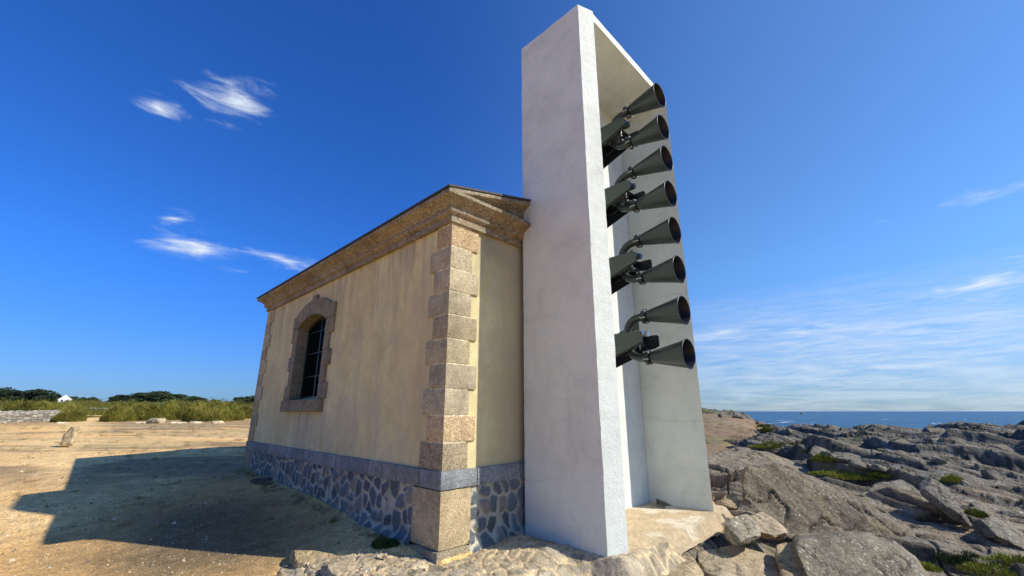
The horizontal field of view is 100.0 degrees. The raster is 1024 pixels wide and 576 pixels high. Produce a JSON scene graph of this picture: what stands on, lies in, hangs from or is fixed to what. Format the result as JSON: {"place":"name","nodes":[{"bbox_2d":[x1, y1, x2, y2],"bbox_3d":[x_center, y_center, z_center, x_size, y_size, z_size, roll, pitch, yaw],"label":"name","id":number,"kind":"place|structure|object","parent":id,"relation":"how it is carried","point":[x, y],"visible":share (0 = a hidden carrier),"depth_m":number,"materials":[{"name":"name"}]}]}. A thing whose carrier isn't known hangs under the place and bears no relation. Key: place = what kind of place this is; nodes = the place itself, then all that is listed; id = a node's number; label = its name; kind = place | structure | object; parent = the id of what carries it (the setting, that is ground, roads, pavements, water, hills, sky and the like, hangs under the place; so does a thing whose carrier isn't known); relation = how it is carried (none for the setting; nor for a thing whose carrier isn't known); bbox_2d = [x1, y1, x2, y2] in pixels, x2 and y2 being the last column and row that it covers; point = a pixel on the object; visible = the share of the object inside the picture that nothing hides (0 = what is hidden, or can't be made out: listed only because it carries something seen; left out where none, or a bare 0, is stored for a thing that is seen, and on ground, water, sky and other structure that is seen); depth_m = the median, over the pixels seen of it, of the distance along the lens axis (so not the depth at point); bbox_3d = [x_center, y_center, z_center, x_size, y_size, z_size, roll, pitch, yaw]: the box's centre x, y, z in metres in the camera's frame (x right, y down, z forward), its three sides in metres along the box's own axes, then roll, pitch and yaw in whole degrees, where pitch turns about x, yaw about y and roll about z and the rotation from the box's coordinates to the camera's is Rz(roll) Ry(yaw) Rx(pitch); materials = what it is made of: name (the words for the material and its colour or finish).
{"place":"outdoors","nodes":[
{"label":"outdoors","id":0,"kind":"place"},
{"bbox_2d":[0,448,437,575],"bbox_3d":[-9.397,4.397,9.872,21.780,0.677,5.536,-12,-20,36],"label":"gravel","id":1,"kind":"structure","parent":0,"point":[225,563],"depth_m":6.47,"materials":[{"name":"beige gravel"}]},
{"bbox_2d":[0,414,760,575],"bbox_3d":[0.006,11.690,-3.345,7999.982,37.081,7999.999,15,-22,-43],"label":"ground","id":2,"kind":"structure","parent":0,"point":[251,510],"depth_m":7.52,"materials":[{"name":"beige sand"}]},
{"bbox_2d":[0,387,15,400],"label":"cypress tree","id":3,"kind":"object","parent":2,"relation":"on","point":[5,388],"visible":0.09,"depth_m":115.36,"materials":[{"name":"green plant"}]},
{"bbox_2d":[0,399,22,410],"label":"scrub bush","id":4,"kind":"object","parent":2,"relation":"on","point":[16,403],"visible":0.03,"depth_m":40.71,"materials":[{"name":"green plant"}]},
{"bbox_2d":[0,389,31,402],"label":"cypress tree","id":5,"kind":"object","parent":2,"relation":"on","point":[8,394],"visible":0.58,"depth_m":109.85,"materials":[{"name":"green plant"}]},
{"bbox_2d":[7,400,49,410],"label":"scrub bush","id":6,"kind":"object","parent":2,"relation":"on","point":[27,405],"visible":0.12,"depth_m":39.61,"materials":[{"name":"green plant"}]},
{"bbox_2d":[0,410,60,422],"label":"stone wall","id":7,"kind":"structure","parent":2,"relation":"on","point":[17,416],"depth_m":34.61,"materials":[{"name":"grey stone"}]},
{"bbox_2d":[9,389,61,402],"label":"cypress tree","id":8,"kind":"object","parent":2,"relation":"on","point":[38,394],"visible":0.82,"depth_m":110.25,"materials":[{"name":"green plant"}]},
{"bbox_2d":[26,400,75,411],"bbox_3d":[-40.854,10.978,38.469,4.513,1.870,3.052,10,-19,-31],"label":"scrub bush","id":9,"kind":"object","parent":2,"relation":"on","point":[43,405],"visible":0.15,"depth_m":37.93,"materials":[{"name":"green plant"}]},
{"bbox_2d":[57,395,71,402],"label":"white house","id":10,"kind":"structure","parent":2,"relation":"on","point":[65,397],"depth_m":114.17,"materials":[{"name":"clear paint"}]},
{"bbox_2d":[49,403,86,421],"bbox_3d":[-36.478,10.306,35.526,2.924,1.653,2.004,-4,-16,12],"label":"scrub bush","id":11,"kind":"object","parent":2,"relation":"on","point":[72,413],"visible":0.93,"depth_m":35.00,"materials":[{"name":"green plant"}]},
{"bbox_2d":[60,427,77,446],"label":"standing stone","id":12,"kind":"object","parent":2,"relation":"on","point":[69,437],"visible":0.98,"depth_m":14.80,"materials":[{"name":"beige stone"}]},
{"bbox_2d":[77,397,88,401],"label":"cypress tree","id":13,"kind":"object","parent":2,"relation":"on","point":[83,398],"visible":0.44,"depth_m":144.99,"materials":[{"name":"green plant"}]},
{"bbox_2d":[88,397,101,402],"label":"cypress tree","id":14,"kind":"object","parent":2,"relation":"on","point":[92,398],"visible":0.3,"depth_m":149.39,"materials":[{"name":"green plant"}]},
{"bbox_2d":[107,396,123,402],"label":"cypress tree","id":15,"kind":"object","parent":2,"relation":"on","point":[113,399],"visible":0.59,"depth_m":162.36,"materials":[{"name":"green plant"}]},
{"bbox_2d":[99,404,137,421],"bbox_3d":[-33.262,10.607,36.505,3.042,1.570,2.168,-3,-16,9],"label":"scrub bush","id":16,"kind":"object","parent":2,"relation":"on","point":[116,413],"visible":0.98,"depth_m":35.87,"materials":[{"name":"green plant"}]},
{"bbox_2d":[105,394,132,401],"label":"cypress tree","id":17,"kind":"object","parent":2,"relation":"on","point":[123,396],"visible":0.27,"depth_m":163.83,"materials":[{"name":"green plant"}]},
{"bbox_2d":[0,395,252,417],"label":"heath scrub","id":18,"kind":"object","parent":2,"relation":"on","point":[87,405],"visible":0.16,"depth_m":79.09,"materials":[{"name":"green plant"}]},
{"bbox_2d":[125,392,145,399],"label":"cypress tree","id":19,"kind":"object","parent":2,"relation":"on","point":[136,395],"visible":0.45,"depth_m":162.78,"materials":[{"name":"green plant"}]},
{"bbox_2d":[122,390,158,402],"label":"cypress tree","id":20,"kind":"object","parent":2,"relation":"on","point":[143,396],"visible":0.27,"depth_m":161.61,"materials":[{"name":"green plant"}]},
{"bbox_2d":[121,401,160,420],"bbox_3d":[-33.303,10.982,38.481,4.738,1.870,3.205,-11,-19,33],"label":"scrub bush","id":21,"kind":"object","parent":2,"relation":"on","point":[144,413],"visible":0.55,"depth_m":38.02,"materials":[{"name":"green plant"}]},
{"bbox_2d":[148,418,165,422],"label":"flat stone","id":22,"kind":"object","parent":2,"relation":"on","point":[156,420],"visible":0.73,"depth_m":32.63,"materials":[{"name":"beige stone"}]},
{"bbox_2d":[147,391,172,402],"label":"cypress tree","id":23,"kind":"object","parent":2,"relation":"on","point":[153,395],"visible":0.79,"depth_m":160.27,"materials":[{"name":"green plant"}]},
{"bbox_2d":[156,399,180,419],"bbox_3d":[-31.660,11.121,39.451,4.498,2.093,3.083,-2,-16,8],"label":"scrub bush","id":24,"kind":"object","parent":2,"relation":"on","point":[168,410],"visible":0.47,"depth_m":38.49,"materials":[{"name":"green plant"}]},
{"bbox_2d":[149,393,189,402],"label":"cypress tree","id":25,"kind":"object","parent":2,"relation":"on","point":[174,396],"visible":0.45,"depth_m":162.37,"materials":[{"name":"green plant"}]},
{"bbox_2d":[174,405,188,419],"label":"scrub bush","id":26,"kind":"object","parent":2,"relation":"on","point":[180,412],"visible":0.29,"depth_m":38.84,"materials":[{"name":"green plant"}]},
{"bbox_2d":[176,396,201,401],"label":"cypress tree","id":27,"kind":"object","parent":2,"relation":"on","point":[192,398],"visible":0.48,"depth_m":161.54,"materials":[{"name":"green plant"}]},
{"bbox_2d":[180,400,233,421],"bbox_3d":[-25.754,10.456,36.546,4.287,1.911,2.900,0,-16,0],"label":"scrub bush","id":28,"kind":"object","parent":2,"relation":"on","point":[199,410],"visible":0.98,"depth_m":35.79,"materials":[{"name":"green plant"}]},
{"bbox_2d":[228,402,245,420],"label":"scrub bush","id":29,"kind":"object","parent":2,"relation":"on","point":[238,414],"visible":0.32,"depth_m":38.08,"materials":[{"name":"green plant"}]},
{"bbox_2d":[233,396,253,404],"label":"cypress tree","id":30,"kind":"object","parent":2,"relation":"on","point":[245,400],"visible":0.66,"depth_m":105.60,"materials":[{"name":"green plant"}]},
{"bbox_2d":[237,404,252,418],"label":"scrub bush","id":31,"kind":"object","parent":2,"relation":"on","point":[248,412],"visible":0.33,"depth_m":41.68,"materials":[{"name":"green plant"}]},
{"bbox_2d":[249,477,272,484],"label":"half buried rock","id":32,"kind":"object","parent":2,"relation":"on","point":[257,481],"visible":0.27,"depth_m":9.02,"materials":[{"name":"grey stone"}]},
{"bbox_2d":[370,533,400,549],"bbox_3d":[-1.576,3.167,5.391,0.402,0.184,0.294,0,-16,0],"label":"weed","id":33,"kind":"object","parent":2,"relation":"on","point":[381,542],"visible":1,"depth_m":5.33,"materials":[{"name":"green plant"}]},
{"bbox_2d":[243,184,530,564],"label":"signal building","id":34,"kind":"structure","parent":2,"relation":"on","point":[389,397],"depth_m":6.48,"materials":[{"name":"paint"}]},
{"bbox_2d":[280,294,336,411],"bbox_3d":[-4.156,1.376,9.192,0.525,2.450,2.230,15,-22,-43],"label":"window","id":35,"kind":"structure","parent":34,"relation":"in","point":[306,388],"depth_m":9.38,"materials":[{"name":"stone"}]},
{"bbox_2d":[278,534,685,575],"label":"stone apron","id":36,"kind":"object","parent":2,"relation":"on","point":[520,555],"visible":0.47,"depth_m":4.95,"materials":[{"name":"beige stone"}]},
{"bbox_2d":[289,550,336,567],"bbox_3d":[-2.476,3.380,5.374,0.552,0.230,0.595,15,-22,-43],"label":"boulder","id":37,"kind":"object","parent":36,"relation":"on","point":[299,558],"visible":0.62,"depth_m":5.25,"materials":[{"name":"beige stone"}]},
{"bbox_2d":[320,560,355,575],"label":"boulder","id":38,"kind":"object","parent":36,"relation":"on","point":[339,568],"visible":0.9,"depth_m":4.73,"materials":[{"name":"beige stone"}]},
{"bbox_2d":[0,0,1023,410],"label":"sky","id":39,"kind":"structure","parent":0,"point":[849,174],"materials":[{"name":"blue"}]},
{"bbox_2d":[656,408,1023,575],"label":"bedrock","id":40,"kind":"structure","parent":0,"point":[963,447],"depth_m":12.56,"materials":[{"name":"grey stone"}]},
{"bbox_2d":[521,5,733,556],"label":"concrete tower","id":41,"kind":"structure","parent":40,"relation":"on","point":[612,453],"depth_m":6.73,"materials":[{"name":"white paint"}]},
{"bbox_2d":[600,82,669,168],"bbox_3d":[2.185,-2.991,8.312,0.796,1.144,1.616,15,-22,-43],"label":"fog horn","id":42,"kind":"object","parent":41,"relation":"attached to","point":[617,139],"visible":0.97,"depth_m":7.96,"materials":[{"name":"black metal"}]},
{"bbox_2d":[604,145,676,227],"bbox_3d":[2.185,-1.896,7.998,0.796,1.472,1.616,15,-22,-43],"label":"fog horn","id":43,"kind":"object","parent":41,"relation":"attached to","point":[621,200],"visible":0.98,"depth_m":7.60,"materials":[{"name":"black metal"}]},
{"bbox_2d":[609,216,685,293],"bbox_3d":[2.185,-0.604,7.627,0.796,1.472,1.616,15,-22,-43],"label":"fog horn","id":44,"kind":"object","parent":41,"relation":"attached to","point":[626,268],"visible":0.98,"depth_m":7.22,"materials":[{"name":"black metal"}]},
{"bbox_2d":[614,295,695,368],"bbox_3d":[2.185,0.690,7.257,0.796,1.472,1.616,15,-22,-43],"label":"fog horn","id":45,"kind":"object","parent":41,"relation":"attached to","point":[633,341],"visible":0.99,"depth_m":6.85,"materials":[{"name":"black metal"}]},
{"bbox_2d":[665,556,703,575],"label":"boulder","id":46,"kind":"object","parent":40,"relation":"on","point":[689,566],"visible":0.3,"depth_m":5.21,"materials":[{"name":"beige stone"}]},
{"bbox_2d":[718,494,739,509],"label":"boulder","id":47,"kind":"object","parent":40,"relation":"on","point":[729,502],"visible":0.88,"depth_m":7.64,"materials":[{"name":"beige stone"}]},
{"bbox_2d":[697,545,780,575],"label":"boulder","id":48,"kind":"object","parent":40,"relation":"on","point":[731,560],"visible":0.83,"depth_m":5.74,"materials":[{"name":"beige stone"}]},
{"bbox_2d":[724,514,760,545],"bbox_3d":[3.333,3.489,6.227,0.467,0.338,1.143,-8,-18,27],"label":"boulder","id":49,"kind":"object","parent":40,"relation":"on","point":[742,529],"visible":1,"depth_m":6.00,"materials":[{"name":"grey stone"}]},
{"bbox_2d":[756,424,769,426],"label":"shore plant","id":50,"kind":"object","parent":40,"relation":"on","point":[763,425],"visible":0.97,"depth_m":43.97,"materials":[{"name":"green plant"}]},
{"bbox_2d":[747,443,780,448],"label":"shore plant","id":51,"kind":"object","parent":40,"relation":"on","point":[759,445],"visible":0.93,"depth_m":18.52,"materials":[{"name":"green plant"}]},
{"bbox_2d":[707,447,825,478],"bbox_3d":[8.506,6.261,14.076,5.580,1.833,3.894,32,-35,-61],"label":"boulder","id":52,"kind":"object","parent":40,"relation":"on","point":[740,458],"visible":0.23,"depth_m":14.42,"materials":[{"name":"grey stone"}]},
{"bbox_2d":[758,427,775,431],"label":"shore plant","id":53,"kind":"object","parent":40,"relation":"on","point":[764,429],"visible":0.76,"depth_m":31.17,"materials":[{"name":"green plant"}]},
{"bbox_2d":[749,512,787,539],"bbox_3d":[3.966,3.703,6.680,0.537,0.356,0.914,-9,-18,28],"label":"boulder","id":54,"kind":"object","parent":40,"relation":"on","point":[771,528],"visible":0.75,"depth_m":6.49,"materials":[{"name":"beige stone"}]},
{"bbox_2d":[761,441,795,447],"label":"shore plant","id":55,"kind":"object","parent":40,"relation":"on","point":[781,443],"visible":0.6,"depth_m":18.81,"materials":[{"name":"green plant"}]},
{"bbox_2d":[775,542,805,575],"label":"boulder","id":56,"kind":"object","parent":40,"relation":"on","point":[788,561],"visible":0.48,"depth_m":5.64,"materials":[{"name":"beige stone"}]},
{"bbox_2d":[796,444,807,450],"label":"loose rock","id":57,"kind":"object","parent":40,"relation":"on","point":[800,447],"visible":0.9,"depth_m":17.04,"materials":[{"name":"grey stone"}]},
{"bbox_2d":[809,445,829,457],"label":"boulder","id":58,"kind":"object","parent":40,"relation":"on","point":[814,449],"visible":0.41,"depth_m":14.46,"materials":[{"name":"grey stone"}]},
{"bbox_2d":[809,453,835,461],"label":"shore plant","id":59,"kind":"object","parent":40,"relation":"on","point":[819,457],"visible":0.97,"depth_m":13.65,"materials":[{"name":"green plant"}]},
{"bbox_2d":[820,450,831,456],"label":"loose rock","id":60,"kind":"object","parent":40,"relation":"on","point":[822,452],"visible":0.66,"depth_m":13.78,"materials":[{"name":"grey stone"}]},
{"bbox_2d":[740,463,915,538],"bbox_3d":[6.017,4.167,8.185,4.070,1.570,1.480,2,-16,-8],"label":"boulder","id":61,"kind":"object","parent":40,"relation":"on","point":[792,502],"visible":0.64,"depth_m":7.76,"materials":[{"name":"grey stone"}]},
{"bbox_2d":[807,469,864,477],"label":"shore plant","id":62,"kind":"object","parent":40,"relation":"on","point":[831,474],"visible":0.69,"depth_m":13.02,"materials":[{"name":"green plant"}]},
{"bbox_2d":[832,452,859,458],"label":"boulder","id":63,"kind":"object","parent":40,"relation":"on","point":[846,454],"visible":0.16,"depth_m":14.05,"materials":[{"name":"grey stone"}]},
{"bbox_2d":[835,457,860,462],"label":"loose rock","id":64,"kind":"object","parent":40,"relation":"on","point":[844,459],"visible":0.78,"depth_m":13.32,"materials":[{"name":"grey stone"}]},
{"bbox_2d":[828,472,877,480],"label":"shore plant","id":65,"kind":"object","parent":40,"relation":"on","point":[855,477],"visible":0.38,"depth_m":12.57,"materials":[{"name":"green plant"}]},
{"bbox_2d":[848,459,870,469],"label":"loose rock","id":66,"kind":"object","parent":40,"relation":"on","point":[857,464],"visible":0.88,"depth_m":12.77,"materials":[{"name":"grey stone"}]},
{"bbox_2d":[792,530,928,575],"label":"boulder","id":67,"kind":"object","parent":40,"relation":"on","point":[840,553],"visible":1,"depth_m":5.61,"materials":[{"name":"grey stone"}]},
{"bbox_2d":[865,471,893,477],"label":"shore plant","id":68,"kind":"object","parent":40,"relation":"on","point":[879,474],"visible":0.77,"depth_m":12.30,"materials":[{"name":"green plant"}]},
{"bbox_2d":[871,464,887,471],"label":"loose rock","id":69,"kind":"object","parent":40,"relation":"on","point":[879,467],"visible":0.99,"depth_m":12.39,"materials":[{"name":"grey stone"}]},
{"bbox_2d":[857,479,919,498],"bbox_3d":[9.342,5.269,10.505,3.570,0.984,1.401,15,-22,-43],"label":"boulder","id":70,"kind":"object","parent":40,"relation":"on","point":[899,484],"visible":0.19,"depth_m":10.68,"materials":[{"name":"grey stone"}]},
{"bbox_2d":[894,439,909,442],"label":"boulder","id":71,"kind":"object","parent":40,"relation":"on","point":[902,440],"visible":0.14,"depth_m":18.14,"materials":[{"name":"grey stone"}]},
{"bbox_2d":[920,561,943,571],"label":"shore plant","id":72,"kind":"object","parent":40,"relation":"on","point":[929,566],"visible":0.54,"depth_m":6.41,"materials":[{"name":"green plant"}]},
{"bbox_2d":[927,437,939,442],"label":"boulder","id":73,"kind":"object","parent":40,"relation":"on","point":[930,440],"visible":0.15,"depth_m":17.54,"materials":[{"name":"grey stone"}]},
{"bbox_2d":[922,428,945,432],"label":"boulder","id":74,"kind":"object","parent":40,"relation":"on","point":[932,429],"visible":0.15,"depth_m":25.94,"materials":[{"name":"grey stone"}]},
{"bbox_2d":[922,456,952,464],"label":"boulder","id":75,"kind":"object","parent":40,"relation":"on","point":[929,458],"visible":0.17,"depth_m":13.56,"materials":[{"name":"grey stone"}]},
{"bbox_2d":[932,456,946,463],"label":"loose rock","id":76,"kind":"object","parent":40,"relation":"on","point":[938,460],"visible":1,"depth_m":12.99,"materials":[{"name":"grey stone"}]},
{"bbox_2d":[919,476,971,526],"bbox_3d":[8.795,4.343,8.808,0.589,0.804,1.253,-8,-18,24],"label":"boulder","id":77,"kind":"object","parent":40,"relation":"on","point":[937,494],"visible":1,"depth_m":8.66,"materials":[{"name":"grey stone"}]},
{"bbox_2d":[940,474,964,482],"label":"shore plant","id":78,"kind":"object","parent":40,"relation":"on","point":[951,478],"visible":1,"depth_m":11.19,"materials":[{"name":"green plant"}]},
{"bbox_2d":[935,550,983,564],"bbox_3d":[6.915,4.134,6.638,0.642,0.183,0.477,0,-16,0],"label":"shore plant","id":79,"kind":"object","parent":40,"relation":"on","point":[952,558],"visible":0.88,"depth_m":6.57,"materials":[{"name":"green plant"}]},
{"bbox_2d":[944,472,997,488],"bbox_3d":[12.656,5.395,11.749,1.903,0.735,1.066,15,-22,-43],"label":"boulder","id":80,"kind":"object","parent":40,"relation":"on","point":[972,479],"visible":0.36,"depth_m":11.47,"materials":[{"name":"grey stone"}]},
{"bbox_2d":[963,508,988,518],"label":"shore plant","id":81,"kind":"object","parent":40,"relation":"on","point":[977,513],"visible":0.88,"depth_m":8.61,"materials":[{"name":"green plant"}]},
{"bbox_2d":[955,556,1018,575],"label":"shore plant","id":82,"kind":"object","parent":40,"relation":"on","point":[973,567],"visible":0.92,"depth_m":6.29,"materials":[{"name":"green plant"}]},
{"bbox_2d":[981,469,999,479],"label":"loose rock","id":83,"kind":"object","parent":40,"relation":"on","point":[990,474],"visible":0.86,"depth_m":12.11,"materials":[{"name":"grey stone"}]},
{"bbox_2d":[968,502,1023,513],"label":"boulder","id":84,"kind":"object","parent":40,"relation":"on","point":[979,505],"visible":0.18,"depth_m":9.14,"materials":[{"name":"grey stone"}]},
{"bbox_2d":[988,443,1014,451],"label":"boulder","id":85,"kind":"object","parent":40,"relation":"on","point":[1002,447],"visible":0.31,"depth_m":16.64,"materials":[{"name":"grey stone"}]},
{"bbox_2d":[980,517,1023,549],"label":"boulder","id":86,"kind":"object","parent":40,"relation":"on","point":[998,531],"visible":0.84,"depth_m":7.65,"materials":[{"name":"grey stone"}]},
{"bbox_2d":[985,551,1023,566],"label":"shore plant","id":87,"kind":"object","parent":40,"relation":"on","point":[1019,558],"visible":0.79,"depth_m":6.42,"materials":[{"name":"green plant"}]},
{"bbox_2d":[997,429,1015,435],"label":"boulder","id":88,"kind":"object","parent":40,"relation":"on","point":[1001,432],"visible":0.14,"depth_m":20.04,"materials":[{"name":"grey stone"}]},
{"bbox_2d":[737,411,1023,428],"bbox_3d":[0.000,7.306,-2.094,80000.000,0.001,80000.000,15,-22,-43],"label":"sea","id":89,"kind":"structure","parent":0,"point":[907,419],"depth_m":539.49,"materials":[{"name":"liquid"}]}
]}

